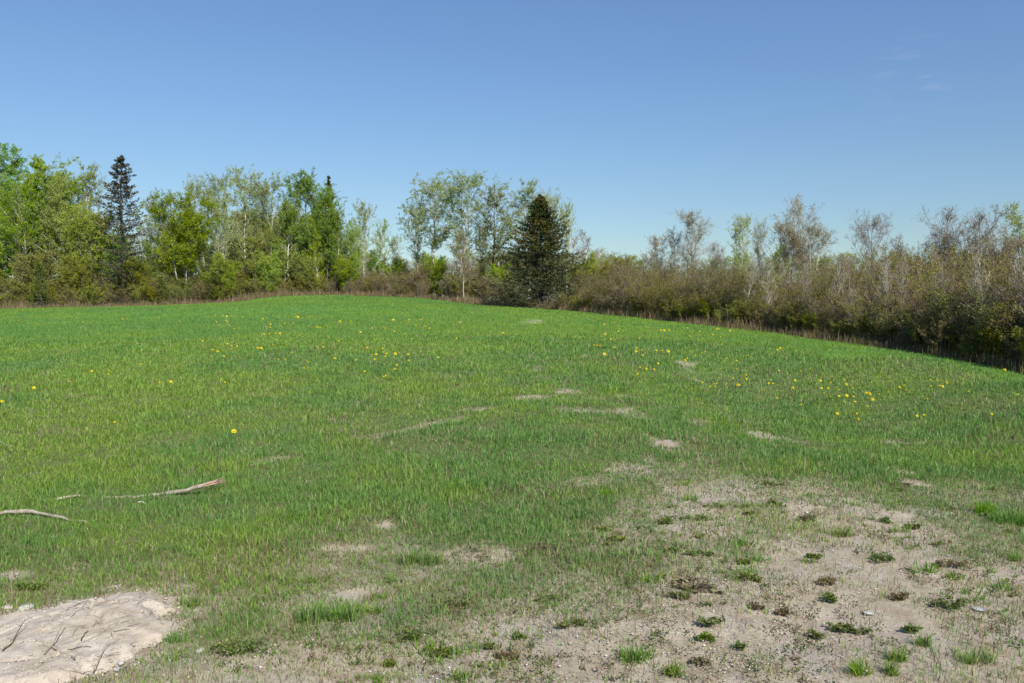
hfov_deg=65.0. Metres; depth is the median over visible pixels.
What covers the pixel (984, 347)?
brush shrub
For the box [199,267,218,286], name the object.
brush shrub
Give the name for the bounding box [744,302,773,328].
brush shrub
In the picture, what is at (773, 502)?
weed plant
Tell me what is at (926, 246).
bare tree
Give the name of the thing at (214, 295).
brush shrub
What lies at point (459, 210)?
aspen tree
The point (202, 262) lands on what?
forest tree
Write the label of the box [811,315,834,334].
brush shrub
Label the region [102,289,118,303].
brush shrub
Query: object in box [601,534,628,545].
weed plant
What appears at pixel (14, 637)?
twig
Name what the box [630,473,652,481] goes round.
grass tuft
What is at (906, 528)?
grass tuft
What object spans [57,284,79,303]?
brush shrub
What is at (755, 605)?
weed plant
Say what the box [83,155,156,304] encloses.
spruce tree
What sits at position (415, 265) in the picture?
forest tree
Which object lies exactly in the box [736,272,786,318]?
alder shrub
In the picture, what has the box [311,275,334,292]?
brush shrub
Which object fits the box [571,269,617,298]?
willow shrub
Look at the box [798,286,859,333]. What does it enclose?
alder shrub
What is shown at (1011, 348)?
brush shrub
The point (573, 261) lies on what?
distant tree
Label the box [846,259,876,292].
alder shrub
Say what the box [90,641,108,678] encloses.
twig
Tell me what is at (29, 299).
brush shrub
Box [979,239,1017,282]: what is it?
alder shrub
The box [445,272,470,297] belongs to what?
brush shrub
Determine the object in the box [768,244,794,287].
poplar tree
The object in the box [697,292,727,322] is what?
brush shrub
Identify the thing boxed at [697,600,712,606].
weed plant
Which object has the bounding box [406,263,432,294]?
brush shrub
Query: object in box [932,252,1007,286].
alder shrub
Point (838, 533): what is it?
grass tuft
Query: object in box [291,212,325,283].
poplar tree
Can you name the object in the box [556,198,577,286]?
aspen tree
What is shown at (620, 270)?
willow shrub
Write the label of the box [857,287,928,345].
alder shrub
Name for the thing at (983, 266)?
alder shrub
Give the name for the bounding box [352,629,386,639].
grass tuft
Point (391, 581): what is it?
grass tuft
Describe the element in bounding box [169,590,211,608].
grass tuft
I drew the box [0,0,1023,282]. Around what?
sky
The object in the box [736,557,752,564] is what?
weed plant
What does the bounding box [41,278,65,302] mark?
brush shrub
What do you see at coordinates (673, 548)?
weed plant
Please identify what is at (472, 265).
forest tree
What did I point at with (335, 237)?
poplar tree
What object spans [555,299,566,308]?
brush shrub
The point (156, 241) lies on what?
forest tree
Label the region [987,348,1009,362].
brush shrub
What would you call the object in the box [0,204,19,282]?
forest tree
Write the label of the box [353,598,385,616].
grass tuft
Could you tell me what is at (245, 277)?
brush shrub
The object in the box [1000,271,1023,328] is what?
alder shrub
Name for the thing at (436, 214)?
aspen tree
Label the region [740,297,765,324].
brush shrub
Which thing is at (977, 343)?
brush shrub
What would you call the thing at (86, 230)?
birch tree
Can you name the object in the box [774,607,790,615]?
weed plant
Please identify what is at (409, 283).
brush shrub
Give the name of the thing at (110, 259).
forest tree
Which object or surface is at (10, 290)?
brush shrub
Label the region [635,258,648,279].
distant tree
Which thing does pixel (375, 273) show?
brush shrub
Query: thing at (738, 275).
alder shrub
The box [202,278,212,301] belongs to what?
spruce tree
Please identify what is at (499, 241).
aspen tree
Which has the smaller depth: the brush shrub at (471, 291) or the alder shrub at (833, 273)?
the alder shrub at (833, 273)
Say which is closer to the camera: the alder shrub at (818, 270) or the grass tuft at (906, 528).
the grass tuft at (906, 528)
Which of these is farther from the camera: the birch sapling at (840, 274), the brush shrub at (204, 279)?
the brush shrub at (204, 279)
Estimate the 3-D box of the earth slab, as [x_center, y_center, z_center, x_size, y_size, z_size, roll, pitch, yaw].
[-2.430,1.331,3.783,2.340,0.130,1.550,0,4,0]
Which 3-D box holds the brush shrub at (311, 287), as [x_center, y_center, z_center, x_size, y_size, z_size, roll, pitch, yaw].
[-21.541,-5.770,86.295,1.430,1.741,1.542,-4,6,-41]
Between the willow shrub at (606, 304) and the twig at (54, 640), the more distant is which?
the willow shrub at (606, 304)
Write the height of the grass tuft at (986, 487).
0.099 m
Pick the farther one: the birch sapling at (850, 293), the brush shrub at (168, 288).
the brush shrub at (168, 288)
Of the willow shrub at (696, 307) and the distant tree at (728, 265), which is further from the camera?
the distant tree at (728, 265)
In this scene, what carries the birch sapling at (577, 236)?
on the ground at (900, 612)
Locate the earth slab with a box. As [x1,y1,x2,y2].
[0,592,178,682]
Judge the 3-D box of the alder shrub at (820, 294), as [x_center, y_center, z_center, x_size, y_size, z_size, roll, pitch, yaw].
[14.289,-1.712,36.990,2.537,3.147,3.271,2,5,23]
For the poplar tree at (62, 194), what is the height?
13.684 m
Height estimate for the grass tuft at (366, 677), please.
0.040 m
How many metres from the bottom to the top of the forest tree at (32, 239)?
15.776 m
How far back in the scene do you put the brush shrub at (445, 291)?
75.88 m
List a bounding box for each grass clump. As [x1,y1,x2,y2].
[291,592,371,622]
[389,544,445,565]
[970,499,999,515]
[980,504,1023,525]
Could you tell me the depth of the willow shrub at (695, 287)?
42.94 m
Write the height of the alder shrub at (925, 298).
3.657 m
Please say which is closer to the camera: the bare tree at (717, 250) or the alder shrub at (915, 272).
the alder shrub at (915, 272)
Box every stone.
[1,604,13,608]
[17,603,33,610]
[113,666,120,671]
[863,611,873,614]
[971,606,985,610]
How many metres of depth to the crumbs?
3.56 m
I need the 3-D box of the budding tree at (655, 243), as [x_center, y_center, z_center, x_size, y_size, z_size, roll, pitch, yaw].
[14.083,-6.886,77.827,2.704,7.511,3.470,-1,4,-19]
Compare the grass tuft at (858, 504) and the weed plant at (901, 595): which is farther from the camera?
the grass tuft at (858, 504)
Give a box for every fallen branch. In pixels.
[0,509,95,523]
[57,478,225,499]
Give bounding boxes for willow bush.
[7,247,57,300]
[55,251,103,302]
[118,256,157,299]
[202,250,245,299]
[248,250,292,292]
[284,251,318,290]
[327,252,363,292]
[415,254,455,296]
[479,263,511,296]
[568,256,603,295]
[588,260,620,287]
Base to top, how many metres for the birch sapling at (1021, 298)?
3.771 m
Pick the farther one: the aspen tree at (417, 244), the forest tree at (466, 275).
the forest tree at (466, 275)
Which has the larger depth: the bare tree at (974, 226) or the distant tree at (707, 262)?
the distant tree at (707, 262)
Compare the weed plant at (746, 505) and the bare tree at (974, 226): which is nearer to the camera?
the weed plant at (746, 505)
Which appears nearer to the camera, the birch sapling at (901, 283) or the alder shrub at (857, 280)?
the birch sapling at (901, 283)
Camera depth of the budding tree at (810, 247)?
64.49 m
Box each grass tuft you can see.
[155,644,189,663]
[160,624,192,644]
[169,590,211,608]
[174,570,208,583]
[255,584,292,602]
[281,582,324,594]
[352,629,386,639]
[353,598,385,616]
[355,671,383,680]
[365,586,394,601]
[371,670,398,682]
[382,573,413,585]
[400,631,451,658]
[423,650,444,664]
[439,664,480,682]
[450,639,489,657]
[484,656,512,669]
[595,488,616,495]
[599,544,667,563]
[613,642,660,666]
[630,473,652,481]
[632,568,671,582]
[658,657,685,677]
[679,488,701,501]
[722,560,760,574]
[728,539,745,546]
[733,548,767,562]
[734,533,760,548]
[743,526,766,534]
[793,555,823,563]
[826,524,852,537]
[842,493,863,505]
[843,654,877,676]
[846,480,865,487]
[876,656,904,676]
[881,520,916,532]
[884,641,913,662]
[908,559,944,575]
[911,627,937,648]
[944,572,967,581]
[952,644,998,666]
[974,594,989,600]
[975,482,1001,489]
[981,564,1002,572]
[983,578,1019,591]
[1001,547,1023,561]
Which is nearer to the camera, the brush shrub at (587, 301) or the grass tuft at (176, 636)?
the grass tuft at (176, 636)
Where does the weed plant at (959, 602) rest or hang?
on the ground at (900, 612)
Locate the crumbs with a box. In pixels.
[0,585,212,681]
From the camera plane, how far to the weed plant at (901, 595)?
3.98 m
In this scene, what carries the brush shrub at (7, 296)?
on the ground at (900, 612)
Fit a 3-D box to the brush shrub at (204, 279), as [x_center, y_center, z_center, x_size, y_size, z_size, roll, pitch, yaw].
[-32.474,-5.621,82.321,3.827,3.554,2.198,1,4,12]
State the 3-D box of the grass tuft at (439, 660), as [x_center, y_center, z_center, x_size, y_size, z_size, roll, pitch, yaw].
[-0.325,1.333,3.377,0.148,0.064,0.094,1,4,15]
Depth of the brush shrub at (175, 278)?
81.96 m
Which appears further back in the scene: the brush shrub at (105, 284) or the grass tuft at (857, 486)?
the brush shrub at (105, 284)
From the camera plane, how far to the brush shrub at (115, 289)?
78.03 m
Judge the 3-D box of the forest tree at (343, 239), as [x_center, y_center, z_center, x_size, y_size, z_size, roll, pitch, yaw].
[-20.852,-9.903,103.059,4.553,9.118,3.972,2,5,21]
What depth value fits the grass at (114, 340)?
7.52 m
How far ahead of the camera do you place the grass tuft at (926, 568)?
4.39 m
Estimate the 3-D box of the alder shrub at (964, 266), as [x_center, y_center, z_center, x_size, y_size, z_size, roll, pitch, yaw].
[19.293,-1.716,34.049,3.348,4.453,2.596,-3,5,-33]
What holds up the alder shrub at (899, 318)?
on the ground at (900, 612)
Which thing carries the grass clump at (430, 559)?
on the ground at (900, 612)
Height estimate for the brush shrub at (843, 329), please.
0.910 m
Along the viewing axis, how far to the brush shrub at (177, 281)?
78.84 m
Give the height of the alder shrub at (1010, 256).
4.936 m
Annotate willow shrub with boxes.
[565,277,601,307]
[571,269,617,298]
[572,289,594,306]
[579,279,611,308]
[581,264,626,308]
[587,279,630,307]
[588,274,642,303]
[588,285,618,310]
[595,266,647,308]
[606,265,666,307]
[611,251,654,281]
[612,272,651,315]
[617,253,676,287]
[619,271,672,314]
[620,272,678,314]
[631,268,683,296]
[634,280,686,310]
[640,263,705,282]
[647,265,704,292]
[648,277,720,314]
[660,296,689,316]
[665,269,711,301]
[666,261,731,293]
[667,268,715,296]
[671,268,745,299]
[676,288,731,317]
[688,266,743,310]
[696,266,772,323]
[697,260,751,285]
[698,273,766,322]
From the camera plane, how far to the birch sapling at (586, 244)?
65.59 m
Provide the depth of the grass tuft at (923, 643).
3.50 m
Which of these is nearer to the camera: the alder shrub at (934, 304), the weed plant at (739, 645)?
the weed plant at (739, 645)
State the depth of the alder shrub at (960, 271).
33.65 m
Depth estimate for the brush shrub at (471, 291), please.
76.18 m
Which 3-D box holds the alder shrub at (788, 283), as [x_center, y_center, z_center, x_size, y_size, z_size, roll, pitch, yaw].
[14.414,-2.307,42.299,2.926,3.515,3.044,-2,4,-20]
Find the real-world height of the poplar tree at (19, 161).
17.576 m
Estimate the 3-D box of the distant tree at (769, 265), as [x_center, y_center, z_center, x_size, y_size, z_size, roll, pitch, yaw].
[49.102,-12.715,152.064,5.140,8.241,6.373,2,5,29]
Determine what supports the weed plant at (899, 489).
on the ground at (900, 612)
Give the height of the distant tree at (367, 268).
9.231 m
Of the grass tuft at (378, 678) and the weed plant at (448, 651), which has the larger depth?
the weed plant at (448, 651)
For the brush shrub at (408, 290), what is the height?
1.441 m
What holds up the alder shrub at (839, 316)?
on the ground at (900, 612)
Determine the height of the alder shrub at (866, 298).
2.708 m
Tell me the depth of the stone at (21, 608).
4.01 m
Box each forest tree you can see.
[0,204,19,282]
[13,181,55,285]
[99,232,133,279]
[100,234,132,279]
[137,244,166,278]
[143,231,208,278]
[148,215,179,271]
[197,234,212,274]
[199,239,213,273]
[200,246,233,271]
[209,207,278,295]
[220,206,273,253]
[224,219,252,277]
[268,215,293,277]
[269,216,298,261]
[274,240,309,268]
[342,230,361,264]
[354,251,366,278]
[364,250,384,279]
[375,257,408,281]
[407,253,427,273]
[409,258,448,274]
[453,266,478,293]
[459,255,479,297]
[468,254,499,285]
[482,262,496,299]
[490,250,526,286]
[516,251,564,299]
[582,249,611,273]
[599,250,620,267]
[607,254,642,278]
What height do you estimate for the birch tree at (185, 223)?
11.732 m
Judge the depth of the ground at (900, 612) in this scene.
4.56 m
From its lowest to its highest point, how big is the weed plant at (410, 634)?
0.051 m
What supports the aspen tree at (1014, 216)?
on the ground at (900, 612)
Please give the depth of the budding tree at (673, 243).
75.26 m
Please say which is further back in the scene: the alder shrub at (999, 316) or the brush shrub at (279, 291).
the brush shrub at (279, 291)
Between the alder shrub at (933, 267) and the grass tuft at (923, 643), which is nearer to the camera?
the grass tuft at (923, 643)
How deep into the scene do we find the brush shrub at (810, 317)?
35.55 m
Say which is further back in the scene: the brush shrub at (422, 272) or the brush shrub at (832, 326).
the brush shrub at (422, 272)
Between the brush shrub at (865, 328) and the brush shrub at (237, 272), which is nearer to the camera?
the brush shrub at (865, 328)
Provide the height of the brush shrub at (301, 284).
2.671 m
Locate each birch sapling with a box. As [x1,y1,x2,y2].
[566,235,584,280]
[578,228,596,263]
[591,247,604,277]
[743,255,762,307]
[757,256,780,307]
[797,272,812,310]
[827,254,853,312]
[845,286,857,329]
[873,288,884,329]
[875,258,896,310]
[891,260,918,309]
[924,266,951,315]
[935,272,955,351]
[958,288,974,327]
[960,253,994,325]
[982,287,1009,354]
[998,282,1016,329]
[1004,254,1023,303]
[1007,258,1023,325]
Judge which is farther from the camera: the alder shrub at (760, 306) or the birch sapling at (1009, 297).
the alder shrub at (760, 306)
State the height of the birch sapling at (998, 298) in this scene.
2.763 m
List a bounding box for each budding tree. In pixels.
[640,235,671,272]
[666,226,689,276]
[667,206,718,274]
[750,219,771,290]
[761,195,819,285]
[783,196,840,278]
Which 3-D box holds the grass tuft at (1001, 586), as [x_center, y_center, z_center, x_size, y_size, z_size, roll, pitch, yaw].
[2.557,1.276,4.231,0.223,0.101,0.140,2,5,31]
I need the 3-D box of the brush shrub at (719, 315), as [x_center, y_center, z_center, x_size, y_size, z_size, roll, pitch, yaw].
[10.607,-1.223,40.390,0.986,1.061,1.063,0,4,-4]
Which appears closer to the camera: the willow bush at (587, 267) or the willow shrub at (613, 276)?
the willow shrub at (613, 276)
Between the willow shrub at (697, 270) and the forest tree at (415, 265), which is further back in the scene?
the forest tree at (415, 265)
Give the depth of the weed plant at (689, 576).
4.16 m
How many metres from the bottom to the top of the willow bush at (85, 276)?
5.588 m
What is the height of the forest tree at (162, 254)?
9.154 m
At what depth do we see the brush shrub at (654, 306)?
45.87 m
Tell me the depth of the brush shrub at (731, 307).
39.80 m
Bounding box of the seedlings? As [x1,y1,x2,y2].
[67,420,1023,682]
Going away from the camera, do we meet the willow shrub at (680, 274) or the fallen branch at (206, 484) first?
the fallen branch at (206, 484)
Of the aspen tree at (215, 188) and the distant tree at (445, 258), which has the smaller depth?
the aspen tree at (215, 188)
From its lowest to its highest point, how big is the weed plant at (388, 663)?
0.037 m
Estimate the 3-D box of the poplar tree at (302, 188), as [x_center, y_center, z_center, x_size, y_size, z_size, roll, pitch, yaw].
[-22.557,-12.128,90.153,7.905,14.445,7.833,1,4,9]
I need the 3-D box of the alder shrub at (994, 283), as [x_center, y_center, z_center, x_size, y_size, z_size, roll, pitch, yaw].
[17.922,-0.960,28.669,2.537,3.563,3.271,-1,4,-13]
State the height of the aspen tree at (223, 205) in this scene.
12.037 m
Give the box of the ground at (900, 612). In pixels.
[0,284,1023,682]
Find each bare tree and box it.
[703,241,730,273]
[837,249,860,274]
[845,209,898,282]
[878,242,908,276]
[884,231,962,268]
[911,202,1020,266]
[915,215,965,264]
[975,233,1023,268]
[1008,233,1023,272]
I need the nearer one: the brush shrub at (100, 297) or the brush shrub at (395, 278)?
the brush shrub at (100, 297)
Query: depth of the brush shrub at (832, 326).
33.75 m
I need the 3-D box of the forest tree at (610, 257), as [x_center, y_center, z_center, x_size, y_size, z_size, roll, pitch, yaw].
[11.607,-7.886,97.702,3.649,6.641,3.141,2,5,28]
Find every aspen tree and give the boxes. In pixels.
[62,160,115,267]
[177,171,211,275]
[195,171,241,259]
[202,187,243,260]
[214,164,281,276]
[239,171,297,254]
[350,198,378,279]
[371,218,390,276]
[386,233,404,272]
[396,198,430,270]
[397,170,461,296]
[429,168,512,275]
[449,180,522,276]
[472,221,492,282]
[495,178,545,298]
[543,185,569,292]
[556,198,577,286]
[726,213,763,277]
[988,201,1023,255]
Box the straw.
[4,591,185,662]
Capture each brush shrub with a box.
[0,273,21,293]
[0,281,31,302]
[0,286,14,304]
[0,291,11,303]
[4,293,17,303]
[8,278,27,300]
[14,295,24,304]
[23,291,36,305]
[29,280,54,302]
[29,282,52,303]
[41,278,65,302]
[46,293,58,306]
[52,278,79,300]
[54,288,70,304]
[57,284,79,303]
[68,287,91,303]
[83,287,100,305]
[85,283,115,305]
[92,273,120,300]
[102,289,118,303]
[114,283,127,301]
[114,288,132,303]
[127,286,147,302]
[136,281,149,304]
[139,269,168,299]
[144,280,169,302]
[145,275,168,304]
[153,290,168,301]
[156,272,185,300]
[159,268,179,302]
[161,280,190,301]
[163,270,199,282]
[169,281,193,302]
[170,272,193,299]
[178,272,211,285]
[187,273,216,299]
[188,281,206,301]
[191,281,210,302]
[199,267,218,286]
[204,284,219,301]
[211,269,240,297]
[216,287,228,299]
[223,284,237,299]
[233,269,252,296]
[233,281,244,298]
[245,278,257,294]
[245,279,267,294]
[272,284,283,292]
[273,274,296,290]
[282,274,300,291]
[293,271,312,292]
[306,281,318,291]
[308,269,330,281]
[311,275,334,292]
[320,275,333,291]
[321,279,336,294]
[330,277,345,293]
[339,284,352,292]
[345,278,360,292]
[349,272,367,293]
[352,279,364,291]
[355,271,382,287]
[358,281,370,293]
[365,264,384,282]
[365,274,388,293]
[365,277,376,292]
[367,275,386,294]
[377,278,390,293]
[382,269,400,289]
[384,282,396,294]
[385,273,405,290]
[389,271,404,284]
[389,280,406,294]
[391,273,408,291]
[396,272,418,294]
[399,268,418,282]
[401,284,413,293]
[404,264,438,295]
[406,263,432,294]
[412,278,431,295]
[417,281,432,292]
[435,274,460,298]
[438,271,465,299]
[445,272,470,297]
[456,286,470,296]
[467,284,477,298]
[468,274,488,300]
[471,278,488,299]
[475,278,489,299]
[480,272,508,298]
[555,292,569,308]
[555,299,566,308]
[569,295,580,309]
[578,294,592,311]
[592,293,607,310]
[603,288,629,314]
[626,300,641,314]
[627,294,647,314]
[645,300,663,315]
[656,302,669,319]
[662,296,682,318]
[672,295,692,319]
[683,306,698,321]
[688,295,710,318]
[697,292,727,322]
[702,305,722,324]
[713,307,730,324]
[728,301,747,322]
[730,295,761,322]
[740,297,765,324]
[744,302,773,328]
[763,306,784,330]
[771,296,801,331]
[784,312,807,334]
[799,309,824,333]
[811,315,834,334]
[825,315,849,337]
[835,320,851,340]
[847,322,862,339]
[853,311,884,340]
[867,314,897,344]
[869,306,915,343]
[893,333,911,347]
[894,309,936,346]
[901,313,943,348]
[915,313,961,351]
[918,321,939,348]
[934,320,963,352]
[942,321,978,353]
[949,334,970,355]
[956,336,981,360]
[965,323,1001,358]
[966,324,1006,363]
[981,319,1020,362]
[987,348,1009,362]
[1000,321,1023,366]
[1011,326,1023,365]
[1015,343,1023,363]
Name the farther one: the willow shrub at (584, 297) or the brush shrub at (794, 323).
the willow shrub at (584, 297)
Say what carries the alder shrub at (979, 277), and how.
on the ground at (900, 612)
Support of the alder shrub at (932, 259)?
on the ground at (900, 612)
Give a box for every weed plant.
[13,582,49,590]
[209,635,268,656]
[308,574,332,583]
[381,658,395,667]
[397,627,423,641]
[430,644,453,659]
[431,598,472,608]
[484,640,497,650]
[494,648,520,660]
[512,631,528,639]
[528,541,557,552]
[533,593,560,601]
[556,615,585,627]
[592,525,612,531]
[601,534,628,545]
[654,516,673,524]
[663,547,682,552]
[667,575,724,594]
[667,591,691,600]
[670,575,698,584]
[679,514,708,520]
[683,548,713,555]
[688,655,712,665]
[696,614,725,625]
[696,631,715,641]
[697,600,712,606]
[703,501,724,507]
[727,504,749,507]
[734,640,746,650]
[735,572,763,582]
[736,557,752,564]
[742,510,753,514]
[747,601,764,609]
[762,480,785,485]
[768,499,785,506]
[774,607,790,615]
[797,514,817,520]
[805,553,823,558]
[805,629,829,639]
[815,576,836,585]
[822,590,837,603]
[825,621,872,633]
[870,551,895,563]
[877,516,892,523]
[884,486,904,491]
[888,479,916,486]
[890,591,910,600]
[901,621,923,633]
[902,523,922,528]
[927,592,979,611]
[931,558,976,567]
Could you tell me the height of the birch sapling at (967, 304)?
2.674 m
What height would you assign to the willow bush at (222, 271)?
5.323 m
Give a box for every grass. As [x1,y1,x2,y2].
[0,285,1023,373]
[0,294,1023,682]
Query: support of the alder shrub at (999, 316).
on the ground at (900, 612)
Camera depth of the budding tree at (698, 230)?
73.64 m
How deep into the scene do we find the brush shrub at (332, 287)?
86.41 m
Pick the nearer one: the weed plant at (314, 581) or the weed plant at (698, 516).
the weed plant at (314, 581)
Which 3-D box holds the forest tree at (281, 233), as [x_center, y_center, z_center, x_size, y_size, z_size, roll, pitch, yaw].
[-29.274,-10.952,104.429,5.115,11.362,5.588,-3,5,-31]
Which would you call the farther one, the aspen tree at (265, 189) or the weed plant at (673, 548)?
the aspen tree at (265, 189)
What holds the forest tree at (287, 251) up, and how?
on the ground at (900, 612)
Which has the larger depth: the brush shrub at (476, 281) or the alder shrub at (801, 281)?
the brush shrub at (476, 281)
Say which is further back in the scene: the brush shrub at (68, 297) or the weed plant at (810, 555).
the brush shrub at (68, 297)
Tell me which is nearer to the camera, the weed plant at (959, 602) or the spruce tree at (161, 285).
the weed plant at (959, 602)
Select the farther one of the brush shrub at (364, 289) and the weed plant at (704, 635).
the brush shrub at (364, 289)
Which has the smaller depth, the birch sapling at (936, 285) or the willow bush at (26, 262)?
the birch sapling at (936, 285)
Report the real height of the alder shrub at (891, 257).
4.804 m
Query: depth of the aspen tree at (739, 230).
67.08 m
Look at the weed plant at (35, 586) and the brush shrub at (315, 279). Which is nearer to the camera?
the weed plant at (35, 586)
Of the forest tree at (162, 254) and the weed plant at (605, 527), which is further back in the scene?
the forest tree at (162, 254)
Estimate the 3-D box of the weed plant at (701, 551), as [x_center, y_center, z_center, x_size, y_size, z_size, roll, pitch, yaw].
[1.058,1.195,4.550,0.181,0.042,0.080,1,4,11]
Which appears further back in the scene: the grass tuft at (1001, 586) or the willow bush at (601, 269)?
the willow bush at (601, 269)
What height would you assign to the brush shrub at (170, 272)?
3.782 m
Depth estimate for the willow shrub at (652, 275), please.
48.19 m
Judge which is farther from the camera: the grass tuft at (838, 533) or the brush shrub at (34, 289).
the brush shrub at (34, 289)
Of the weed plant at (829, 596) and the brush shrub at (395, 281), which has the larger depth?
the brush shrub at (395, 281)
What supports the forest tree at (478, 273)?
on the ground at (900, 612)
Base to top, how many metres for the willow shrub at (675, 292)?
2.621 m
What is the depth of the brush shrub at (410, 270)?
84.09 m
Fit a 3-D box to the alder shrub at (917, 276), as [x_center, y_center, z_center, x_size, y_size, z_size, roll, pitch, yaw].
[18.682,-1.777,37.167,2.807,3.806,3.004,0,4,5]
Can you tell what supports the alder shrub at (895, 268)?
on the ground at (900, 612)
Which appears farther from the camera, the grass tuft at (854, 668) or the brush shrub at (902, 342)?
the brush shrub at (902, 342)
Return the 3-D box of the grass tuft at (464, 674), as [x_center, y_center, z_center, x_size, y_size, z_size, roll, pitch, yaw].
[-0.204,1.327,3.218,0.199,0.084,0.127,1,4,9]
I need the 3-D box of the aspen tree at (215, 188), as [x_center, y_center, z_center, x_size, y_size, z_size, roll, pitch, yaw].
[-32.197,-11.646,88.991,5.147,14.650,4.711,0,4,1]
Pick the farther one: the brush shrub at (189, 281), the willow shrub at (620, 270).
the brush shrub at (189, 281)
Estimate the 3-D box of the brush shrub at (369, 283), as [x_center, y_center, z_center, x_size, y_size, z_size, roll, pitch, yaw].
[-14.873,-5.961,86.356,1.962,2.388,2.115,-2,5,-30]
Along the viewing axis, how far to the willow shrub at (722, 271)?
47.61 m
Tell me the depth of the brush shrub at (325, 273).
90.23 m
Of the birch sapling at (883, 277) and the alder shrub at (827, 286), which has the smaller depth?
the birch sapling at (883, 277)
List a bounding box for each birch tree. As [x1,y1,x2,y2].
[47,199,129,300]
[132,188,226,282]
[234,221,279,293]
[447,229,472,295]
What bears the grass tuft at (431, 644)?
on the ground at (900, 612)
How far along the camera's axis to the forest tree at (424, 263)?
108.36 m
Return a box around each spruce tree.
[25,261,55,307]
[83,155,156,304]
[154,276,169,302]
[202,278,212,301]
[322,175,337,278]
[463,194,594,309]
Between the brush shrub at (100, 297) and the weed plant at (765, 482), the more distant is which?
the brush shrub at (100, 297)
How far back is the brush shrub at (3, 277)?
78.60 m
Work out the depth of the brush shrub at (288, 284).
86.04 m
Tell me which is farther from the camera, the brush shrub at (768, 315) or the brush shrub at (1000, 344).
the brush shrub at (768, 315)
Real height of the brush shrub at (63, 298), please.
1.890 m
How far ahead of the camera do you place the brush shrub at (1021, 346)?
24.69 m
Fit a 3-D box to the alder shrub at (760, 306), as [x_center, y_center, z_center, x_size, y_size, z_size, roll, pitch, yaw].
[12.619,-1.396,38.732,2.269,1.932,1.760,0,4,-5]
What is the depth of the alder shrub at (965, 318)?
27.01 m
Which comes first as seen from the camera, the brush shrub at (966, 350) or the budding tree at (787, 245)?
the brush shrub at (966, 350)
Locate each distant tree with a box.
[359,251,370,276]
[412,251,439,270]
[436,255,451,271]
[444,262,455,274]
[449,252,473,270]
[563,250,581,275]
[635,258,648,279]
[641,252,653,276]
[655,258,669,279]
[674,264,684,277]
[679,253,700,278]
[702,258,722,277]
[718,256,733,274]
[723,257,734,275]
[730,253,755,273]
[756,253,781,281]
[788,252,809,278]
[833,251,852,272]
[845,252,862,273]
[859,252,878,274]
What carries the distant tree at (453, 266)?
on the ground at (900, 612)
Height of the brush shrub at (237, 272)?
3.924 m
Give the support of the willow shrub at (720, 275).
on the ground at (900, 612)
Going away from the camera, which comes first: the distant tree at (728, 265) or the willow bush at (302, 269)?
the willow bush at (302, 269)
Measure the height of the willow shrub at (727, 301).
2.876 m
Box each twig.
[2,619,25,650]
[44,619,64,654]
[50,645,74,658]
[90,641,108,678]
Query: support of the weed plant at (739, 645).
on the ground at (900, 612)
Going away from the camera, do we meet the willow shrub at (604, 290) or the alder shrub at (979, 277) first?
the alder shrub at (979, 277)
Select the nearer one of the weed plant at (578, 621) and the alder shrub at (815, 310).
the weed plant at (578, 621)
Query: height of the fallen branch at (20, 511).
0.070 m
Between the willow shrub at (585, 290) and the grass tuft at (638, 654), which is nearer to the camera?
the grass tuft at (638, 654)
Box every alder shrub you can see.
[709,261,768,290]
[712,266,766,295]
[734,293,765,326]
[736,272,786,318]
[743,279,788,325]
[748,295,794,325]
[750,277,810,314]
[756,272,808,301]
[757,284,799,329]
[776,295,816,327]
[777,274,826,310]
[778,287,821,326]
[779,264,830,299]
[789,277,832,290]
[795,272,849,321]
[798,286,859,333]
[806,274,876,314]
[807,281,876,328]
[808,258,868,300]
[812,253,879,290]
[812,290,874,337]
[817,269,885,315]
[826,257,873,285]
[826,268,895,298]
[826,288,891,341]
[845,283,894,315]
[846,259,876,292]
[850,284,890,306]
[853,245,934,285]
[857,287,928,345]
[862,282,922,321]
[867,243,930,292]
[870,294,949,345]
[871,272,938,325]
[873,248,945,278]
[875,258,946,290]
[880,274,937,323]
[886,270,965,302]
[887,253,968,317]
[888,261,986,345]
[890,261,938,289]
[895,263,951,337]
[898,241,971,269]
[903,270,974,320]
[906,245,969,281]
[908,260,978,314]
[908,276,996,332]
[911,240,996,280]
[912,266,1013,354]
[915,243,998,278]
[921,256,1003,291]
[925,247,979,286]
[929,250,1010,282]
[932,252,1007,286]
[934,262,1023,310]
[937,258,1019,317]
[937,286,1022,360]
[942,264,1010,310]
[946,240,1001,261]
[953,250,1009,283]
[958,266,1022,311]
[963,228,1023,276]
[963,234,1019,273]
[966,292,1023,363]
[969,246,1015,274]
[976,264,1023,322]
[978,253,1022,299]
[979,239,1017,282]
[979,275,1023,345]
[980,271,1022,299]
[996,259,1016,290]
[1000,244,1021,268]
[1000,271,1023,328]
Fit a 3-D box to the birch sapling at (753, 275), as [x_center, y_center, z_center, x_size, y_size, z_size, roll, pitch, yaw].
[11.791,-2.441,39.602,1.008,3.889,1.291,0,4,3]
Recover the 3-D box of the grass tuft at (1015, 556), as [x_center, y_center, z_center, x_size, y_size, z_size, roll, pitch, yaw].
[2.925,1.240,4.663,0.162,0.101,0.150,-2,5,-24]
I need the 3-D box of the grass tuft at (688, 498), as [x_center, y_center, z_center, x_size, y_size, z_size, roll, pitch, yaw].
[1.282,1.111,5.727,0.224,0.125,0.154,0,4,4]
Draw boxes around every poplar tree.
[0,143,51,282]
[0,152,111,278]
[0,173,59,279]
[12,169,96,288]
[130,197,178,282]
[256,198,317,281]
[269,165,347,267]
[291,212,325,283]
[306,185,349,279]
[318,201,356,282]
[342,218,368,282]
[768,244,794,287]
[812,254,834,283]
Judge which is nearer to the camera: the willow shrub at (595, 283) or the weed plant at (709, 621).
the weed plant at (709, 621)

